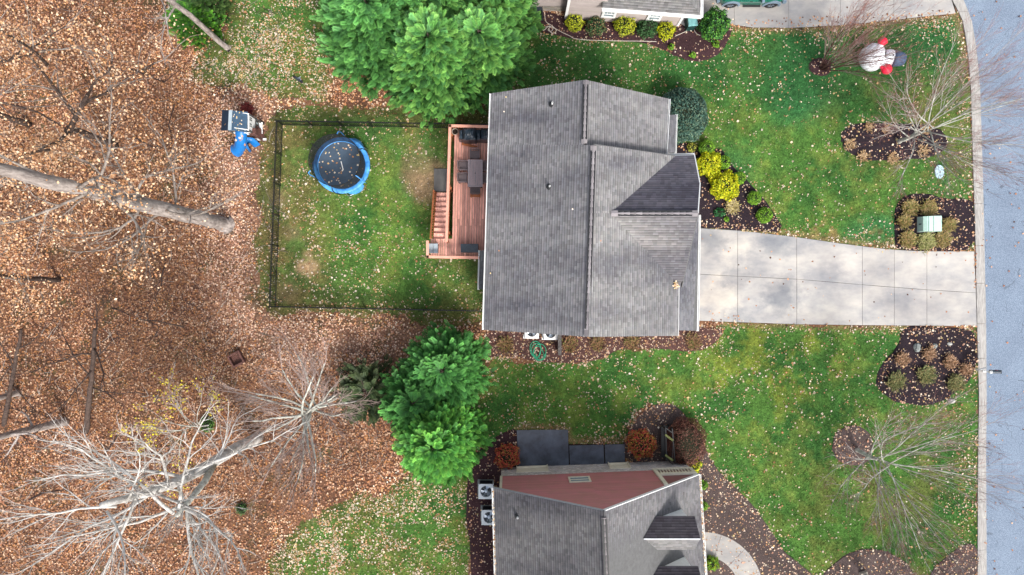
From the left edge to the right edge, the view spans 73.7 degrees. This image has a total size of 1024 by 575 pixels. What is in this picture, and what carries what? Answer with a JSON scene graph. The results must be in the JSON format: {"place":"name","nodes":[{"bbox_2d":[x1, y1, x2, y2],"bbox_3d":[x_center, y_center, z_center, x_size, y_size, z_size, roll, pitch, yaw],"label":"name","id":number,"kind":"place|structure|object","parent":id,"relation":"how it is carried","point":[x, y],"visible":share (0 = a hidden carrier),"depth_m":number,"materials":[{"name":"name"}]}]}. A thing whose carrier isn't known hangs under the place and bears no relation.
{"place":"outdoors","nodes":[
{"label":"outdoors","id":0,"kind":"place"},
{"bbox_2d":[0,0,977,574],"bbox_3d":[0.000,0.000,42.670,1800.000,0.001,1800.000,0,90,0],"label":"ground","id":1,"kind":"structure","parent":0,"point":[302,332],"depth_m":42.67,"materials":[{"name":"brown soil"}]},
{"bbox_2d":[0,315,65,426],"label":"bare tree","id":2,"kind":"object","parent":1,"relation":"on","point":[9,395],"visible":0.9,"depth_m":39.13,"materials":[{"name":"brown plant"}]},
{"bbox_2d":[0,208,66,357],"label":"oak tree","id":3,"kind":"object","parent":1,"relation":"on","point":[17,278],"visible":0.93,"depth_m":36.66,"materials":[{"name":"brown plant"}]},
{"bbox_2d":[0,396,69,469],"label":"bare tree","id":4,"kind":"object","parent":1,"relation":"on","point":[39,427],"visible":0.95,"depth_m":38.73,"materials":[{"name":"grey plant"}]},
{"bbox_2d":[0,283,144,438],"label":"bare tree","id":5,"kind":"object","parent":1,"relation":"on","point":[90,374],"visible":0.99,"depth_m":36.77,"materials":[{"name":"brown plant"}]},
{"bbox_2d":[0,0,162,189],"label":"oak tree","id":6,"kind":"object","parent":1,"relation":"on","point":[20,121],"visible":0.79,"depth_m":32.55,"materials":[{"name":"brown plant"}]},
{"bbox_2d":[0,5,213,188],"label":"oak tree","id":7,"kind":"object","parent":1,"relation":"on","point":[66,131],"visible":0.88,"depth_m":33.16,"materials":[{"name":"brown plant"}]},
{"bbox_2d":[43,223,231,392],"bbox_3d":[-20.861,1.223,39.511,8.622,6.339,10.153,-44,90,0],"label":"bare tree","id":8,"kind":"object","parent":1,"relation":"on","point":[171,324],"visible":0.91,"depth_m":38.95,"materials":[{"name":"brown plant"}]},
{"bbox_2d":[0,38,282,299],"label":"oak tree","id":9,"kind":"object","parent":1,"relation":"on","point":[116,195],"visible":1,"depth_m":30.26,"materials":[{"name":"brown plant"}]},
{"bbox_2d":[71,0,230,66],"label":"bare tree","id":10,"kind":"object","parent":1,"relation":"on","point":[206,29],"visible":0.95,"depth_m":36.79,"materials":[{"name":"grey plant"}]},
{"bbox_2d":[0,399,310,574],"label":"bare tree","id":11,"kind":"object","parent":1,"relation":"on","point":[206,468],"visible":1,"depth_m":29.68,"materials":[{"name":"grey plant"}]},
{"bbox_2d":[108,367,226,502],"bbox_3d":[-19.945,8.244,39.823,6.203,5.713,7.754,0,90,0],"label":"sapling","id":12,"kind":"object","parent":1,"relation":"on","point":[163,429],"visible":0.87,"depth_m":40.00,"materials":[{"name":"yellow plant"}]},
{"bbox_2d":[163,0,229,57],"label":"conifer tree","id":13,"kind":"object","parent":1,"relation":"on","point":[184,19],"visible":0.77,"depth_m":40.57,"materials":[{"name":"green plant"}]},
{"bbox_2d":[199,416,214,431],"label":"shrub","id":14,"kind":"object","parent":1,"relation":"on","point":[209,422],"visible":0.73,"depth_m":42.25,"materials":[{"name":"green plant"}]},
{"bbox_2d":[180,0,238,35],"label":"conifer tree","id":15,"kind":"object","parent":1,"relation":"on","point":[227,5],"visible":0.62,"depth_m":40.85,"materials":[{"name":"green plant"}]},
{"bbox_2d":[227,350,245,367],"bbox_3d":[-17.125,4.453,42.475,0.820,0.350,0.820,-29,90,0],"label":"fire pit","id":16,"kind":"object","parent":1,"relation":"on","point":[240,359],"visible":1,"depth_m":42.45,"materials":[{"name":"metal"}]},
{"bbox_2d":[221,110,266,156],"bbox_3d":[-16.248,-9.232,41.020,1.970,3.300,2.374,0,90,0],"label":"playset","id":17,"kind":"object","parent":1,"relation":"on","point":[249,123],"visible":0.97,"depth_m":40.65,"materials":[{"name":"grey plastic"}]},
{"bbox_2d":[238,102,254,114],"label":"perennial","id":18,"kind":"object","parent":1,"relation":"on","point":[246,107],"visible":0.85,"depth_m":42.27,"materials":[{"name":"plant"}]},
{"bbox_2d":[203,325,380,521],"bbox_3d":[-11.152,6.758,36.669,8.863,12.021,9.976,0,90,0],"label":"bare tree","id":19,"kind":"object","parent":1,"relation":"on","point":[324,402],"visible":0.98,"depth_m":35.48,"materials":[{"name":"grey plant"}]},
{"bbox_2d":[309,0,412,101],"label":"conifer tree","id":20,"kind":"object","parent":1,"relation":"on","point":[354,34],"visible":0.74,"depth_m":36.46,"materials":[{"name":"green plant"}]},
{"bbox_2d":[331,354,394,427],"bbox_3d":[-8.547,6.230,41.309,4.680,2.722,4.467,0,90,0],"label":"conifer tree","id":21,"kind":"object","parent":1,"relation":"on","point":[362,375],"visible":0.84,"depth_m":40.72,"materials":[{"name":"green plant"}]},
{"bbox_2d":[377,361,442,435],"bbox_3d":[-5.427,6.564,40.225,5.500,4.890,5.374,0,90,0],"label":"conifer tree","id":22,"kind":"object","parent":1,"relation":"on","point":[402,392],"visible":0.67,"depth_m":38.40,"materials":[{"name":"green plant"}]},
{"bbox_2d":[380,0,488,131],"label":"conifer tree","id":23,"kind":"object","parent":1,"relation":"on","point":[427,54],"visible":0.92,"depth_m":36.54,"materials":[{"name":"green plant"}]},
{"bbox_2d":[396,0,478,19],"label":"conifer tree","id":24,"kind":"object","parent":1,"relation":"on","point":[456,5],"visible":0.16,"depth_m":35.76,"materials":[{"name":"green plant"}]},
{"bbox_2d":[392,394,496,488],"bbox_3d":[-4.110,8.735,38.880,6.378,7.606,6.064,0,90,0],"label":"conifer tree","id":25,"kind":"object","parent":1,"relation":"on","point":[439,444],"visible":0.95,"depth_m":37.04,"materials":[{"name":"green plant"}]},
{"bbox_2d":[397,320,498,415],"bbox_3d":[-3.803,4.922,39.925,6.078,5.529,6.132,0,90,0],"label":"conifer tree","id":26,"kind":"object","parent":1,"relation":"on","point":[457,354],"visible":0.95,"depth_m":38.63,"materials":[{"name":"green plant"}]},
{"bbox_2d":[466,429,517,574],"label":"mulch bed","id":27,"kind":"object","parent":1,"relation":"on","point":[474,501],"visible":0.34,"depth_m":42.60,"materials":[{"name":"wood"}]},
{"bbox_2d":[478,479,493,498],"bbox_3d":[-1.634,12.484,42.215,1.020,0.890,1.020,0,90,0],"label":"air conditioner","id":28,"kind":"object","parent":27,"relation":"on","point":[485,486],"visible":0.94,"depth_m":41.88,"materials":[{"name":"metal"}]},
{"bbox_2d":[481,505,492,524],"bbox_3d":[-1.446,14.078,42.215,1.020,0.890,1.020,0,90,0],"label":"air conditioner","id":29,"kind":"object","parent":27,"relation":"on","point":[486,515],"visible":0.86,"depth_m":41.88,"materials":[{"name":"metal"}]},
{"bbox_2d":[494,442,519,468],"bbox_3d":[-0.304,10.436,42.094,1.702,1.066,1.774,0,90,0],"label":"shrub","id":30,"kind":"object","parent":27,"relation":"on","point":[507,455],"visible":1,"depth_m":41.95,"materials":[{"name":"red plant"}]},
{"bbox_2d":[448,0,536,113],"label":"conifer tree","id":31,"kind":"object","parent":1,"relation":"on","point":[495,52],"visible":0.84,"depth_m":36.99,"materials":[{"name":"green plant"}]},
{"bbox_2d":[460,0,544,47],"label":"conifer tree","id":32,"kind":"object","parent":1,"relation":"on","point":[523,9],"visible":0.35,"depth_m":38.60,"materials":[{"name":"green plant"}]},
{"bbox_2d":[477,80,700,336],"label":"house","id":33,"kind":"structure","parent":1,"relation":"on","point":[614,169],"depth_m":35.15,"materials":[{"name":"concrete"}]},
{"bbox_2d":[492,461,706,574],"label":"house","id":34,"kind":"structure","parent":1,"relation":"on","point":[629,518],"depth_m":36.42,"materials":[{"name":"concrete"}]},
{"bbox_2d":[516,464,548,472],"bbox_3d":[1.240,11.117,41.920,1.950,1.204,0.150,-2,90,0],"label":"window","id":35,"kind":"structure","parent":34,"relation":"in","point":[539,468],"depth_m":41.95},
{"bbox_2d":[568,476,591,482],"bbox_3d":[3.888,11.030,39.270,1.250,1.050,0.060,-2,90,0],"label":"window","id":36,"kind":"structure","parent":34,"relation":"in","point":[574,479],"depth_m":39.25,"materials":[{"name":"glass"}]},
{"bbox_2d":[492,477,706,574],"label":"gutter leaves","id":37,"kind":"object","parent":34,"relation":"on","point":[701,493],"visible":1,"depth_m":39.34,"materials":[{"name":"brown plant"}]},
{"bbox_2d":[608,461,630,468],"bbox_3d":[6.585,10.911,41.920,1.250,1.204,0.150,-2,90,0],"label":"window","id":38,"kind":"structure","parent":34,"relation":"in","point":[617,465],"depth_m":41.95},
{"bbox_2d":[482,327,723,362],"bbox_3d":[5.600,3.422,42.621,15.353,0.077,2.611,0,90,0],"label":"mulch bed","id":39,"kind":"object","parent":1,"relation":"on","point":[661,341],"visible":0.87,"depth_m":42.60,"materials":[{"name":"soil"}]},
{"bbox_2d":[495,335,513,354],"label":"perennial","id":40,"kind":"object","parent":39,"relation":"on","point":[504,345],"visible":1,"depth_m":42.38,"materials":[{"name":"brown plant"}]},
{"bbox_2d":[561,336,578,353],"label":"perennial","id":41,"kind":"object","parent":39,"relation":"on","point":[570,343],"visible":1,"depth_m":42.39,"materials":[{"name":"brown plant"}]},
{"bbox_2d":[587,337,607,352],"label":"perennial","id":42,"kind":"object","parent":39,"relation":"on","point":[595,342],"visible":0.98,"depth_m":42.39,"materials":[{"name":"brown plant"}]},
{"bbox_2d":[623,336,640,351],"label":"perennial","id":43,"kind":"object","parent":39,"relation":"on","point":[631,342],"visible":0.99,"depth_m":42.38,"materials":[{"name":"brown plant"}]},
{"bbox_2d":[684,332,702,351],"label":"perennial","id":44,"kind":"object","parent":39,"relation":"on","point":[693,342],"visible":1,"depth_m":42.38,"materials":[{"name":"brown plant"}]},
{"bbox_2d":[530,0,702,25],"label":"house","id":45,"kind":"structure","parent":1,"relation":"on","point":[676,12],"depth_m":39.96,"materials":[{"name":"beige"}]},
{"bbox_2d":[530,11,731,61],"bbox_3d":[6.935,-15.697,42.623,13.589,0.076,2.500,4,90,0],"label":"mulch bed","id":46,"kind":"object","parent":1,"relation":"on","point":[693,38],"visible":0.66,"depth_m":42.60,"materials":[{"name":"wood"}]},
{"bbox_2d":[565,13,584,32],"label":"shrub","id":47,"kind":"object","parent":46,"relation":"on","point":[574,23],"visible":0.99,"depth_m":41.84,"materials":[{"name":"yellow plant"}]},
{"bbox_2d":[584,15,605,36],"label":"shrub","id":48,"kind":"object","parent":46,"relation":"on","point":[594,25],"visible":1,"depth_m":41.91,"materials":[{"name":"green plant"}]},
{"bbox_2d":[612,15,636,37],"bbox_3d":[6.930,-16.235,42.013,1.511,1.255,1.554,0,90,0],"label":"shrub","id":49,"kind":"object","parent":46,"relation":"on","point":[623,25],"visible":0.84,"depth_m":41.83,"materials":[{"name":"yellow plant"}]},
{"bbox_2d":[636,18,657,39],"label":"shrub","id":50,"kind":"object","parent":46,"relation":"on","point":[646,28],"visible":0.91,"depth_m":41.95,"materials":[{"name":"green plant"}]},
{"bbox_2d":[655,21,675,42],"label":"shrub","id":51,"kind":"object","parent":46,"relation":"on","point":[666,31],"visible":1,"depth_m":41.90,"materials":[{"name":"yellow plant"}]},
{"bbox_2d":[696,5,730,42],"bbox_3d":[12.335,-16.099,41.520,2.068,2.126,2.081,0,90,0],"label":"shrub","id":52,"kind":"object","parent":46,"relation":"on","point":[715,23],"visible":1,"depth_m":41.16,"materials":[{"name":"green plant"}]},
{"bbox_2d":[684,18,697,30],"bbox_3d":[11.031,-16.328,42.142,0.663,1.055,0.778,0,90,0],"label":"rubbish bin","id":53,"kind":"object","parent":1,"relation":"on","point":[691,24],"visible":0.8,"depth_m":41.70,"materials":[{"name":"teal plastic"}]},
{"bbox_2d":[623,403,812,574],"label":"mulch bed","id":54,"kind":"object","parent":1,"relation":"on","point":[762,555],"visible":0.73,"depth_m":42.59,"materials":[{"name":"wood"}]},
{"bbox_2d":[624,428,657,460],"bbox_3d":[7.967,9.649,42.037,1.942,1.200,1.975,-11,90,0],"label":"shrub","id":55,"kind":"object","parent":54,"relation":"on","point":[642,443],"visible":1,"depth_m":41.87,"materials":[{"name":"red plant"}]},
{"bbox_2d":[661,424,674,463],"bbox_3d":[9.566,9.594,41.992,0.689,1.355,2.259,0,90,0],"label":"garden arbour","id":56,"kind":"object","parent":54,"relation":"on","point":[664,441],"visible":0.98,"depth_m":42.06,"materials":[{"name":"black metal"}]},
{"bbox_2d":[666,416,706,466],"bbox_3d":[10.714,9.506,41.882,2.548,1.469,3.191,0,90,0],"label":"shrub","id":57,"kind":"object","parent":54,"relation":"on","point":[690,439],"visible":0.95,"depth_m":41.55,"materials":[{"name":"brown plant"}]},
{"bbox_2d":[706,555,719,571],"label":"shrub","id":58,"kind":"object","parent":54,"relation":"on","point":[712,562],"visible":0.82,"depth_m":42.14,"materials":[{"name":"green plant"}]},
{"bbox_2d":[705,532,759,574],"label":"curved footpath","id":59,"kind":"structure","parent":1,"relation":"on","point":[731,547],"depth_m":42.57,"materials":[{"name":"concrete"}]},
{"bbox_2d":[952,0,986,574],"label":"kerb","id":60,"kind":"structure","parent":1,"relation":"on","point":[961,7],"depth_m":42.61,"materials":[{"name":"concrete"}]},
{"bbox_2d":[517,429,624,465],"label":"patio","id":61,"kind":"structure","parent":0,"point":[546,447],"depth_m":42.59,"materials":[{"name":"concrete"}]},
{"bbox_2d":[190,0,978,574],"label":"lawn","id":62,"kind":"structure","parent":0,"point":[420,184],"depth_m":42.66,"materials":[{"name":"plant"}]},
{"bbox_2d":[308,131,369,195],"bbox_3d":[-10.502,-7.484,41.350,3.620,2.641,3.680,0,90,0],"label":"trampoline","id":63,"kind":"object","parent":62,"relation":"on","point":[321,146],"visible":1,"depth_m":41.79,"materials":[{"name":"blue plastic"}]},
{"bbox_2d":[268,119,488,311],"bbox_3d":[-8.031,-4.344,42.002,13.522,1.335,11.679,0,90,0],"label":"metal fence","id":64,"kind":"object","parent":62,"relation":"on","point":[275,168],"visible":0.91,"depth_m":41.71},
{"bbox_2d":[434,169,446,191],"bbox_3d":[-4.406,-6.703,42.624,0.938,0.088,1.438,0,90,0],"label":"step pad","id":65,"kind":"object","parent":62,"relation":"on","point":[440,180],"visible":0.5,"depth_m":42.58,"materials":[{"name":"concrete"}]},
{"bbox_2d":[426,124,487,258],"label":"deck","id":66,"kind":"structure","parent":62,"relation":"on","point":[469,215],"depth_m":40.87,"materials":[{"name":"brown wood"}]},
{"bbox_2d":[457,172,467,183],"bbox_3d":[-2.935,-6.479,40.391,0.610,0.938,0.620,0,90,0],"label":"chair","id":67,"kind":"object","parent":66,"relation":"on","point":[461,177],"visible":1,"depth_m":40.40,"materials":[{"name":"grey plastic"}]},
{"bbox_2d":[461,244,477,252],"bbox_3d":[-2.514,-2.320,40.570,1.050,0.580,0.520,0,90,0],"label":"deck box","id":68,"kind":"object","parent":66,"relation":"on","point":[469,248],"visible":0.89,"depth_m":40.28,"materials":[{"name":"grey plastic"}]},
{"bbox_2d":[459,128,487,143],"bbox_3d":[-2.215,-8.966,40.232,1.858,1.156,0.756,0,90,0],"label":"covered grill","id":69,"kind":"object","parent":66,"relation":"on","point":[471,136],"visible":0.95,"depth_m":39.87,"materials":[{"name":"fabric"}]},
{"bbox_2d":[468,160,482,187],"bbox_3d":[-2.160,-6.716,40.481,0.870,0.758,1.600,0,90,0],"label":"dining table","id":70,"kind":"object","parent":66,"relation":"on","point":[472,173],"visible":1,"depth_m":40.12,"materials":[{"name":"grey plastic"}]},
{"bbox_2d":[0,0,1023,574],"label":"fallen leaves","id":71,"kind":"object","parent":62,"relation":"on","point":[190,296],"depth_m":42.61,"materials":[{"name":"plant"}]},
{"bbox_2d":[662,87,708,144],"bbox_3d":[10.379,-10.486,41.431,3.092,2.270,3.526,0,90,0],"label":"shrub","id":72,"kind":"object","parent":62,"relation":"on","point":[688,106],"visible":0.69,"depth_m":40.83,"materials":[{"name":"green plant"}]},
{"bbox_2d":[677,143,781,232],"bbox_3d":[13.384,-6.240,42.618,7.031,0.076,5.641,0,90,0],"label":"mulch bed","id":73,"kind":"object","parent":62,"relation":"on","point":[706,212],"visible":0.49,"depth_m":42.60,"materials":[{"name":"soil"}]},
{"bbox_2d":[698,139,714,154],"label":"shrub","id":74,"kind":"object","parent":73,"relation":"on","point":[707,146],"visible":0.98,"depth_m":42.07,"materials":[{"name":"green plant"}]},
{"bbox_2d":[696,151,722,178],"bbox_3d":[12.161,-7.637,42.118,1.690,1.024,1.790,26,90,0],"label":"shrub","id":75,"kind":"object","parent":73,"relation":"on","point":[708,165],"visible":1,"depth_m":41.97,"materials":[{"name":"yellow plant"}]},
{"bbox_2d":[708,169,739,201],"bbox_3d":[13.125,-6.302,42.117,1.972,1.058,2.062,0,90,0],"label":"shrub","id":76,"kind":"object","parent":73,"relation":"on","point":[724,185],"visible":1,"depth_m":41.96,"materials":[{"name":"yellow plant"}]},
{"bbox_2d":[719,155,730,169],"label":"shrub","id":77,"kind":"object","parent":73,"relation":"on","point":[725,160],"visible":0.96,"depth_m":42.13,"materials":[{"name":"green plant"}]},
{"bbox_2d":[725,198,740,214],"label":"ornamental grass","id":78,"kind":"object","parent":73,"relation":"on","point":[732,206],"depth_m":42.36,"materials":[{"name":"beige plant"}]},
{"bbox_2d":[747,191,761,204],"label":"shrub","id":79,"kind":"object","parent":73,"relation":"on","point":[755,198],"visible":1,"depth_m":42.17,"materials":[{"name":"green plant"}]},
{"bbox_2d":[756,207,772,223],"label":"shrub","id":80,"kind":"object","parent":73,"relation":"on","point":[764,215],"visible":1,"depth_m":42.15,"materials":[{"name":"green plant"}]},
{"bbox_2d":[808,58,831,75],"bbox_3d":[19.241,-13.768,42.618,1.432,0.076,1.139,0,90,0],"label":"mulch bed","id":81,"kind":"object","parent":62,"relation":"on","point":[815,70],"visible":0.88,"depth_m":42.60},
{"bbox_2d":[819,0,939,98],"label":"bare tree","id":82,"kind":"object","parent":81,"relation":"on","point":[855,41],"visible":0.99,"depth_m":38.65,"materials":[{"name":"plant"}]},
{"bbox_2d":[832,425,872,465],"bbox_3d":[21.272,9.851,42.623,2.542,0.075,2.543,0,90,0],"label":"mulch bed","id":83,"kind":"object","parent":62,"relation":"on","point":[863,439],"visible":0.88,"depth_m":42.60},
{"bbox_2d":[823,548,914,574],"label":"mulch bed","id":84,"kind":"object","parent":62,"relation":"on","point":[856,569],"visible":0.93,"depth_m":42.60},
{"bbox_2d":[859,37,906,74],"bbox_3d":[22.573,-13.966,41.864,2.503,1.573,1.886,36,90,0],"label":"inflatable snowman","id":85,"kind":"object","parent":62,"relation":"on","point":[897,62],"visible":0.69,"depth_m":41.30,"materials":[{"name":"white fabric"}]},
{"bbox_2d":[841,123,947,160],"bbox_3d":[23.887,-9.100,42.623,6.682,0.077,2.388,0,90,0],"label":"mulch bed","id":86,"kind":"object","parent":62,"relation":"on","point":[861,140],"visible":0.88,"depth_m":42.60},
{"bbox_2d":[865,7,1023,206],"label":"bare tree","id":87,"kind":"object","parent":86,"relation":"on","point":[927,125],"visible":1,"depth_m":37.45,"materials":[{"name":"grey plant"}]},
{"bbox_2d":[815,381,1023,574],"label":"bare tree","id":88,"kind":"object","parent":62,"relation":"on","point":[873,458],"visible":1,"depth_m":36.94,"materials":[{"name":"grey plant"}]},
{"bbox_2d":[876,326,976,404],"bbox_3d":[25.905,4.862,42.620,6.355,0.077,5.003,0,90,0],"label":"mulch bed","id":89,"kind":"object","parent":62,"relation":"on","point":[957,353],"visible":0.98,"depth_m":42.60,"materials":[{"name":"wood"}]},
{"bbox_2d":[884,369,910,392],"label":"ornamental grass","id":90,"kind":"object","parent":89,"relation":"on","point":[896,381],"depth_m":42.34,"materials":[{"name":"green plant"}]},
{"bbox_2d":[892,350,911,366],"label":"ornamental grass","id":91,"kind":"object","parent":89,"relation":"on","point":[901,358],"depth_m":42.36,"materials":[{"name":"beige plant"}]},
{"bbox_2d":[916,365,939,387],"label":"ornamental grass","id":92,"kind":"object","parent":89,"relation":"on","point":[925,375],"depth_m":42.35,"materials":[{"name":"green plant"}]},
{"bbox_2d":[921,345,936,362],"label":"ornamental grass","id":93,"kind":"object","parent":89,"relation":"on","point":[928,353],"depth_m":42.37,"materials":[{"name":"beige plant"}]},
{"bbox_2d":[943,354,960,369],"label":"ornamental grass","id":94,"kind":"object","parent":89,"relation":"on","point":[950,361],"depth_m":42.37,"materials":[{"name":"beige plant"}]},
{"bbox_2d":[945,373,967,394],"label":"ornamental grass","id":95,"kind":"object","parent":89,"relation":"on","point":[956,383],"depth_m":42.35,"materials":[{"name":"green plant"}]},
{"bbox_2d":[959,363,975,376],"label":"ornamental grass","id":96,"kind":"object","parent":89,"relation":"on","point":[965,369],"depth_m":42.34,"materials":[{"name":"beige plant"}]},
{"bbox_2d":[894,193,974,250],"bbox_3d":[26.415,-4.053,42.621,5.057,0.077,3.654,0,90,0],"label":"mulch bed","id":97,"kind":"object","parent":62,"relation":"on","point":[946,209],"visible":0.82,"depth_m":42.61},
{"bbox_2d":[895,214,912,230],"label":"ornamental grass","id":98,"kind":"object","parent":97,"relation":"on","point":[904,220],"depth_m":42.31,"materials":[{"name":"beige plant"}]},
{"bbox_2d":[897,228,918,248],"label":"ornamental grass","id":99,"kind":"object","parent":97,"relation":"on","point":[906,239],"depth_m":42.31,"materials":[{"name":"beige plant"}]},
{"bbox_2d":[900,199,919,216],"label":"ornamental grass","id":100,"kind":"object","parent":97,"relation":"on","point":[909,208],"depth_m":42.30,"materials":[{"name":"beige plant"}]},
{"bbox_2d":[915,231,936,254],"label":"ornamental grass","id":101,"kind":"object","parent":97,"relation":"on","point":[926,240],"depth_m":42.31,"materials":[{"name":"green plant"}]},
{"bbox_2d":[917,197,939,215],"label":"ornamental grass","id":102,"kind":"object","parent":97,"relation":"on","point":[928,207],"depth_m":42.31,"materials":[{"name":"beige plant"}]},
{"bbox_2d":[917,216,941,232],"bbox_3d":[25.812,-3.922,42.237,1.120,0.845,1.000,0,90,0],"label":"utility box","id":103,"kind":"object","parent":97,"relation":"on","point":[927,224],"visible":1,"depth_m":41.87,"materials":[{"name":"metal"}]},
{"bbox_2d":[934,230,953,248],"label":"ornamental grass","id":104,"kind":"object","parent":97,"relation":"on","point":[942,239],"depth_m":42.31,"materials":[{"name":"beige plant"}]},
{"bbox_2d":[942,215,958,231],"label":"ornamental grass","id":105,"kind":"object","parent":97,"relation":"on","point":[949,224],"depth_m":42.29,"materials":[{"name":"beige plant"}]},
{"bbox_2d":[930,544,977,574],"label":"mulch bed","id":106,"kind":"object","parent":62,"relation":"on","point":[965,556],"visible":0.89,"depth_m":42.60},
{"bbox_2d":[703,0,955,27],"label":"neighbour driveway","id":107,"kind":"structure","parent":0,"point":[795,10],"depth_m":42.62,"materials":[{"name":"concrete"}]},
{"bbox_2d":[716,0,786,7],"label":"off road car","id":108,"kind":"object","parent":107,"relation":"on","point":[750,3],"visible":1,"depth_m":41.96,"materials":[{"name":"green paint"}]},
{"bbox_2d":[699,228,976,325],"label":"driveway","id":109,"kind":"structure","parent":0,"point":[845,291],"depth_m":42.62,"materials":[{"name":"concrete"}]},
{"bbox_2d":[964,0,1023,574],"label":"road","id":110,"kind":"structure","parent":0,"point":[1005,315],"depth_m":42.66,"materials":[{"name":"asphalt"}]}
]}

